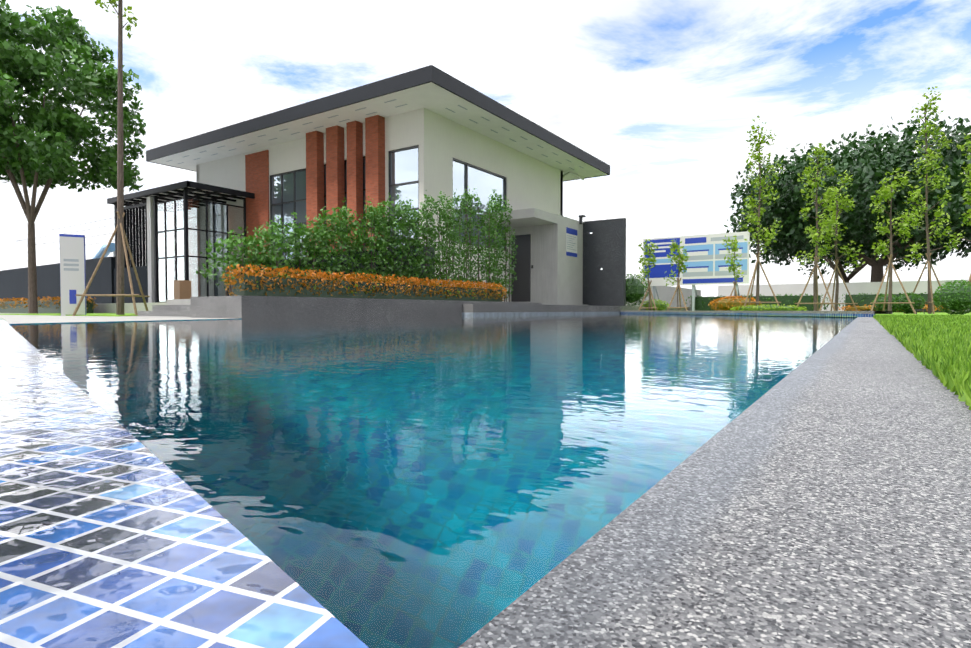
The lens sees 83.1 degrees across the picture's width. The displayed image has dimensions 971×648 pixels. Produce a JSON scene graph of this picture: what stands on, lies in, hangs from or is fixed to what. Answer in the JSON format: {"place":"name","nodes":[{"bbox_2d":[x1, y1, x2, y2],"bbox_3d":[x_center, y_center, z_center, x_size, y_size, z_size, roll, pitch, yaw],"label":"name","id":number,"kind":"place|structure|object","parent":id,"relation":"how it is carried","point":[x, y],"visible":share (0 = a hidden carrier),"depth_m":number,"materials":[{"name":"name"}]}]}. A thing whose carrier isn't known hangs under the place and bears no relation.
{"place":"outdoors","nodes":[
{"label":"outdoors","id":0,"kind":"place"},
{"bbox_2d":[16,211,196,252],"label":"power lines","id":1,"kind":"object","parent":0,"point":[83,230],"visible":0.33,"depth_m":101.82,"materials":[{"name":"black"}]},
{"bbox_2d":[0,315,238,323],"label":"paving","id":2,"kind":"structure","parent":0,"point":[14,319],"depth_m":10.46,"materials":[{"name":"grey concrete"}]},
{"bbox_2d":[9,318,241,324],"bbox_3d":[2.976,0.459,13.080,9.700,1.260,24.500,1,2,35],"label":"pool edge","id":3,"kind":"object","parent":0,"point":[114,321],"visible":0.05,"depth_m":7.80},
{"bbox_2d":[0,319,368,647],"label":"tile band","id":4,"kind":"object","parent":3,"relation":"on","point":[114,533],"visible":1,"depth_m":0.39,"materials":[{"name":"blue tile"}]},
{"bbox_2d":[190,296,540,318],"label":"planter plinth","id":5,"kind":"structure","parent":3,"relation":"on","point":[257,307],"depth_m":11.99,"materials":[{"name":"concrete"}]},
{"bbox_2d":[196,186,517,301],"bbox_3d":[-2.431,-2.744,15.992,1.495,4.181,12.011,1,2,35],"label":"hedge","id":6,"kind":"object","parent":5,"relation":"on","point":[414,256],"visible":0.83,"depth_m":15.28,"materials":[{"name":"green plant"}]},
{"bbox_2d":[221,264,506,301],"bbox_3d":[-2.266,-0.967,14.849,0.748,0.763,10.006,1,2,35],"label":"orange hedge","id":7,"kind":"object","parent":5,"relation":"on","point":[258,284],"visible":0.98,"depth_m":13.16,"materials":[{"name":"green plant"}]},
{"bbox_2d":[10,314,855,647],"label":"swimming pool","id":8,"kind":"structure","parent":3,"relation":"in","point":[422,482],"depth_m":0.82,"materials":[{"name":"teal liquid"}]},
{"bbox_2d":[620,311,892,317],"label":"pool kerb","id":9,"kind":"structure","parent":3,"relation":"on","point":[855,314],"depth_m":15.21,"materials":[{"name":"tile"}]},
{"bbox_2d":[0,0,970,323],"label":"sky","id":10,"kind":"structure","parent":0,"point":[667,94],"materials":[{"name":"white"}]},
{"bbox_2d":[462,304,690,315],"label":"pool deck","id":11,"kind":"structure","parent":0,"point":[492,309],"depth_m":19.38,"materials":[{"name":"grey concrete"}]},
{"bbox_2d":[626,280,969,310],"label":"boundary wall","id":12,"kind":"structure","parent":0,"point":[666,293],"depth_m":48.74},
{"bbox_2d":[637,312,970,316],"bbox_3d":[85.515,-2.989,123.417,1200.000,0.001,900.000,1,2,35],"label":"lawn ground","id":13,"kind":"structure","parent":0,"point":[921,313],"depth_m":18.42,"materials":[{"name":"green plant"}]},
{"bbox_2d":[0,299,626,317],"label":"terrace and steps","id":14,"kind":"structure","parent":13,"relation":"on","point":[180,308],"depth_m":14.04,"materials":[{"name":"grey concrete"}]},
{"bbox_2d":[0,296,97,312],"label":"orange hedge","id":15,"kind":"object","parent":14,"relation":"on","point":[20,305],"visible":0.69,"depth_m":24.54,"materials":[{"name":"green plant"}]},
{"bbox_2d":[0,256,114,303],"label":"dark screen wall","id":16,"kind":"structure","parent":14,"relation":"on","point":[14,283],"depth_m":34.34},
{"bbox_2d":[0,313,137,318],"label":"lawn patch","id":17,"kind":"object","parent":14,"relation":"on","point":[97,314],"visible":0.25,"depth_m":16.20,"materials":[{"name":"green plant"}]},
{"bbox_2d":[59,234,86,315],"bbox_3d":[-11.801,-1.338,15.685,0.566,2.420,0.187,-1,2,-27],"label":"totem sign","id":18,"kind":"object","parent":17,"relation":"on","point":[72,267],"visible":0.85,"depth_m":15.60,"materials":[{"name":"white paint"}]},
{"bbox_2d":[72,0,149,315],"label":"staked tree","id":19,"kind":"object","parent":17,"relation":"on","point":[119,295],"visible":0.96,"depth_m":15.19,"materials":[{"name":"brown plant"}]},
{"bbox_2d":[0,0,146,313],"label":"tree","id":20,"kind":"object","parent":14,"relation":"on","point":[36,160],"visible":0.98,"depth_m":22.47,"materials":[{"name":"green plant"}]},
{"bbox_2d":[92,243,114,258],"bbox_3d":[-25.054,-3.171,36.027,4.144,4.050,0.702,1,2,42],"label":"slide","id":21,"kind":"object","parent":14,"relation":"on","point":[99,253],"visible":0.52,"depth_m":35.02,"materials":[{"name":"blue"}]},
{"bbox_2d":[174,280,191,298],"bbox_3d":[-13.106,-1.382,23.714,0.500,1.000,0.500,1,2,35],"label":"box","id":22,"kind":"object","parent":14,"relation":"on","point":[182,289],"visible":0.64,"depth_m":23.53,"materials":[{"name":"brown cardboard"}]},
{"bbox_2d":[107,65,625,305],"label":"house","id":23,"kind":"structure","parent":14,"relation":"on","point":[416,134],"depth_m":26.34,"materials":[{"name":"white paint"}]},
{"bbox_2d":[626,274,648,305],"bbox_3d":[7.574,-1.771,28.518,1.802,1.741,1.816,1,2,35],"label":"bush","id":24,"kind":"object","parent":13,"relation":"on","point":[635,288],"visible":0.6,"depth_m":28.00,"materials":[{"name":"green plant"}]},
{"bbox_2d":[638,239,657,310],"bbox_3d":[7.339,-2.107,24.768,0.937,3.440,1.032,1,2,20],"label":"tree","id":25,"kind":"object","parent":13,"relation":"on","point":[648,260],"visible":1,"depth_m":24.68,"materials":[{"name":"green plant"}]},
{"bbox_2d":[640,299,668,310],"bbox_3d":[8.879,-0.954,28.855,1.635,0.763,1.611,1,2,35],"label":"bush","id":26,"kind":"object","parent":13,"relation":"on","point":[660,305],"visible":0.73,"depth_m":28.39,"materials":[{"name":"green plant"}]},
{"bbox_2d":[664,240,689,310],"bbox_3d":[7.994,-1.952,22.835,0.864,3.230,1.138,0,1,-5],"label":"tree","id":27,"kind":"object","parent":13,"relation":"on","point":[682,257],"visible":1,"depth_m":22.87,"materials":[{"name":"green plant"}]},
{"bbox_2d":[643,231,749,310],"bbox_3d":[13.622,-3.139,35.257,6.400,4.874,2.034,1,2,35],"label":"billboard","id":28,"kind":"object","parent":13,"relation":"on","point":[706,264],"visible":0.73,"depth_m":34.17,"materials":[{"name":"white paint"}]},
{"bbox_2d":[458,317,970,647],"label":"walkway","id":29,"kind":"structure","parent":13,"relation":"on","point":[820,497],"depth_m":0.39,"materials":[{"name":"grey speckled granite stone"}]},
{"bbox_2d":[722,235,743,310],"bbox_3d":[11.536,-2.304,25.599,0.889,3.790,1.024,0,1,9],"label":"tree","id":30,"kind":"object","parent":13,"relation":"on","point":[733,246],"visible":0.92,"depth_m":25.52,"materials":[{"name":"green plant"}]},
{"bbox_2d":[708,296,761,310],"bbox_3d":[10.961,-0.844,24.128,2.202,0.811,1.260,1,2,35],"label":"orange shrub","id":31,"kind":"object","parent":13,"relation":"on","point":[722,304],"visible":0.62,"depth_m":23.92,"materials":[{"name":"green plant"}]},
{"bbox_2d":[739,116,784,306],"bbox_3d":[11.237,-4.440,22.228,1.613,8.232,1.664,1,2,35],"label":"staked tree","id":32,"kind":"object","parent":13,"relation":"on","point":[758,182],"visible":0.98,"depth_m":22.26,"materials":[{"name":"green plant"}]},
{"bbox_2d":[730,304,806,310],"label":"shrubs","id":33,"kind":"object","parent":13,"relation":"on","point":[768,307],"visible":0.75,"depth_m":21.18,"materials":[{"name":"green plant"}]},
{"bbox_2d":[686,292,945,311],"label":"hedge rows","id":34,"kind":"object","parent":13,"relation":"on","point":[701,303],"visible":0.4,"depth_m":34.23,"materials":[{"name":"green plant"}]},
{"bbox_2d":[792,143,840,310],"bbox_3d":[13.237,-3.729,21.847,1.633,6.832,1.837,1,2,35],"label":"staked tree","id":35,"kind":"object","parent":13,"relation":"on","point":[816,237],"visible":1,"depth_m":21.77,"materials":[{"name":"green plant"}]},
{"bbox_2d":[818,170,864,310],"bbox_3d":[14.993,-3.370,23.221,1.842,6.045,1.469,1,2,35],"label":"staked tree","id":36,"kind":"object","parent":13,"relation":"on","point":[836,234],"visible":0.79,"depth_m":23.13,"materials":[{"name":"green plant"}]},
{"bbox_2d":[724,114,970,281],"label":"tree","id":37,"kind":"object","parent":13,"relation":"on","point":[871,166],"visible":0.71,"depth_m":48.18,"materials":[{"name":"green plant"}]},
{"bbox_2d":[760,235,950,282],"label":"tree","id":38,"kind":"object","parent":13,"relation":"on","point":[841,263],"visible":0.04,"depth_m":69.56,"materials":[{"name":"green plant"}]},
{"bbox_2d":[871,294,899,312],"bbox_3d":[17.530,-0.892,23.938,1.137,0.879,1.141,1,2,35],"label":"ball shrub","id":39,"kind":"object","parent":13,"relation":"on","point":[880,306],"visible":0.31,"depth_m":23.77,"materials":[{"name":"green plant"}]},
{"bbox_2d":[838,305,942,311],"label":"flowering shrubs","id":40,"kind":"object","parent":13,"relation":"on","point":[863,308],"visible":0.4,"depth_m":34.43,"materials":[{"name":"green plant"}]},
{"bbox_2d":[869,168,921,313],"bbox_3d":[15.791,-3.118,21.142,1.694,5.643,1.808,1,2,35],"label":"staked tree","id":41,"kind":"object","parent":13,"relation":"on","point":[888,192],"visible":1,"depth_m":21.11,"materials":[{"name":"green plant"}]},
{"bbox_2d":[894,292,925,313],"bbox_3d":[17.152,-0.841,22.142,1.039,0.885,1.037,1,2,35],"label":"ball shrub","id":42,"kind":"object","parent":13,"relation":"on","point":[917,299],"visible":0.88,"depth_m":21.93,"materials":[{"name":"green plant"}]},
{"bbox_2d":[902,86,957,313],"bbox_3d":[18.131,-4.929,22.283,1.859,9.207,1.834,1,2,35],"label":"staked tree","id":43,"kind":"object","parent":13,"relation":"on","point":[931,155],"visible":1,"depth_m":22.32,"materials":[{"name":"green plant"}]},
{"bbox_2d":[933,279,970,314],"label":"ball shrub","id":44,"kind":"object","parent":13,"relation":"on","point":[953,297],"visible":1,"depth_m":15.48,"materials":[{"name":"green plant"}]},
{"bbox_2d":[942,133,970,310],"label":"staked tree","id":45,"kind":"object","parent":13,"relation":"on","point":[967,196],"visible":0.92,"depth_m":21.31,"materials":[{"name":"green plant"}]},
{"bbox_2d":[873,314,970,409],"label":"lawn grass","id":46,"kind":"structure","parent":0,"point":[938,345],"depth_m":2.07,"materials":[{"name":"green plant"}]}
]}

